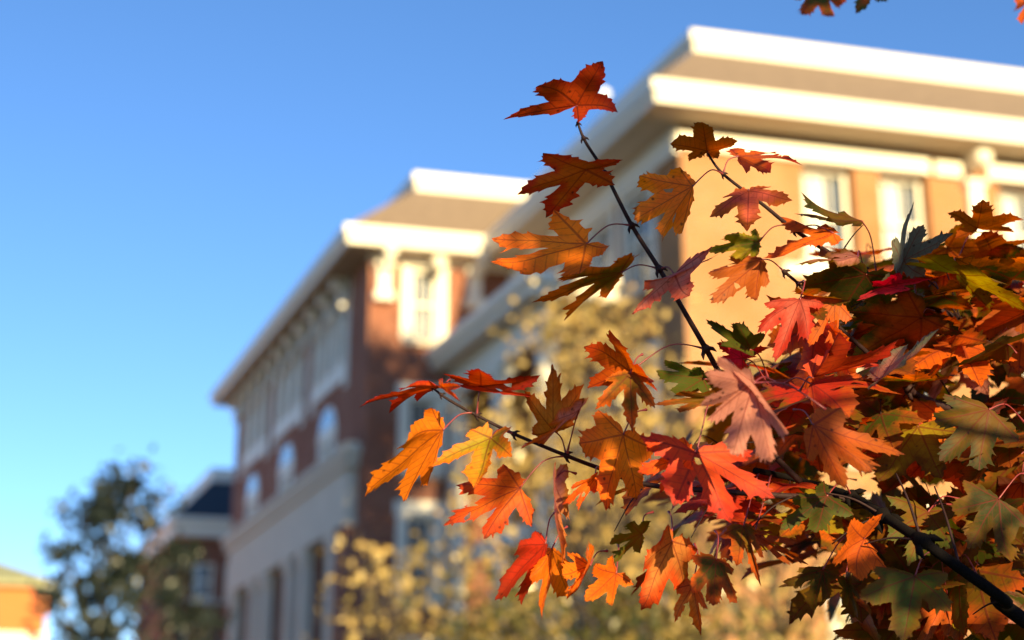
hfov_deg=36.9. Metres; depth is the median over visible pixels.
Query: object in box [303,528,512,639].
yellow tree
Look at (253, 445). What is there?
window
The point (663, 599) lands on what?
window
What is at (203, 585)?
window
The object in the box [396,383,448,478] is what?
window
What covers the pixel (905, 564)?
maple tree
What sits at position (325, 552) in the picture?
window
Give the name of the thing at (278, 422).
window
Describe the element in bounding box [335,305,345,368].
window
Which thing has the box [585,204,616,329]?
window
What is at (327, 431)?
window
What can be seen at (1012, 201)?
window
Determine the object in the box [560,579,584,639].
window
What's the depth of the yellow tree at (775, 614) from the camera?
13.18 m
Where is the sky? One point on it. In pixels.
(171, 171)
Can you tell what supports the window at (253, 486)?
in the brick building at (408, 285)
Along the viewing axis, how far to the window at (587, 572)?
30.08 m
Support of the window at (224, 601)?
in the slate roofed building at (204, 515)
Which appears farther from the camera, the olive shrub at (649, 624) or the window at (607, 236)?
the window at (607, 236)
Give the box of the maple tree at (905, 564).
[359,0,1023,639]
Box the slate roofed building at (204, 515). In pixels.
[131,467,233,639]
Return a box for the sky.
[0,0,1023,639]
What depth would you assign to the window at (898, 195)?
29.97 m
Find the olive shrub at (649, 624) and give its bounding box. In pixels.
[401,517,815,639]
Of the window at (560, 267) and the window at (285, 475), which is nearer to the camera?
the window at (560, 267)
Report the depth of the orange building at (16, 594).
61.67 m
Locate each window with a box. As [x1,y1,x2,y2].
[188,563,216,603]
[219,564,227,603]
[243,408,250,457]
[246,473,258,518]
[250,397,259,450]
[259,390,266,442]
[275,373,283,426]
[278,443,293,493]
[283,362,293,419]
[294,351,302,408]
[313,330,322,390]
[318,406,336,461]
[322,552,326,639]
[323,317,334,380]
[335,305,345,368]
[394,500,446,608]
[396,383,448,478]
[399,263,449,346]
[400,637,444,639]
[552,262,580,349]
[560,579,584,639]
[561,392,582,522]
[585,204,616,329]
[585,380,618,511]
[587,572,605,639]
[618,172,656,305]
[627,338,662,480]
[627,554,667,635]
[799,168,850,266]
[828,599,850,639]
[879,176,923,258]
[998,189,1023,247]
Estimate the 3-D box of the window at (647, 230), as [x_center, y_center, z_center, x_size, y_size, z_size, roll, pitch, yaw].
[2.542,-1.618,30.064,0.237,2.396,1.650,7,-18,-20]
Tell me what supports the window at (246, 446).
in the brick building at (408, 285)
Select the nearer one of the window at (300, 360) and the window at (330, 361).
the window at (330, 361)
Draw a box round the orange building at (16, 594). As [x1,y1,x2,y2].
[0,563,53,639]
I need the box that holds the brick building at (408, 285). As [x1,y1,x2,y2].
[210,29,1023,639]
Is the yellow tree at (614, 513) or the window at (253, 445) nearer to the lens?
the yellow tree at (614, 513)
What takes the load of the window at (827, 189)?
in the brick building at (408, 285)
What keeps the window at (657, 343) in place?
in the brick building at (408, 285)
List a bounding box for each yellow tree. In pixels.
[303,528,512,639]
[397,263,783,639]
[590,351,880,639]
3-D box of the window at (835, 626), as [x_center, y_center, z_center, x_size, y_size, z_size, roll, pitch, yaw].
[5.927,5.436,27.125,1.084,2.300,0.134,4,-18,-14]
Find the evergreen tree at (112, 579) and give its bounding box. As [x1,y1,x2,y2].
[22,444,235,639]
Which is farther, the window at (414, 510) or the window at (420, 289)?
the window at (420, 289)
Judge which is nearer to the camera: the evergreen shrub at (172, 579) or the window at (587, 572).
the window at (587, 572)
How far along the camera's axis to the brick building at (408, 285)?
32.43 m
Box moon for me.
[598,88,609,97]
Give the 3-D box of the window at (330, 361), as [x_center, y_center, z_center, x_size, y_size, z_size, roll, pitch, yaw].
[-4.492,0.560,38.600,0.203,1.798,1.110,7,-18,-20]
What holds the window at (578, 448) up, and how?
in the brick building at (408, 285)
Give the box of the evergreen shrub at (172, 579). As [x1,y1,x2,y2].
[131,525,221,639]
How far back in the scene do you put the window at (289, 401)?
42.72 m
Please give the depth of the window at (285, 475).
41.83 m
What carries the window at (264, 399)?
in the brick building at (408, 285)
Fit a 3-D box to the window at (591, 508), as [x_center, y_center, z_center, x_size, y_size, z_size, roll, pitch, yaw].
[1.894,2.366,30.585,0.237,2.696,1.650,7,-18,-20]
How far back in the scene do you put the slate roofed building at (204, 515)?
55.25 m
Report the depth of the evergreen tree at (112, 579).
29.39 m
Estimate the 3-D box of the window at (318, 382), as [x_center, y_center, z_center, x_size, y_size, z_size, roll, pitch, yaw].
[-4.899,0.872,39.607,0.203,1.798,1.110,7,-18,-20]

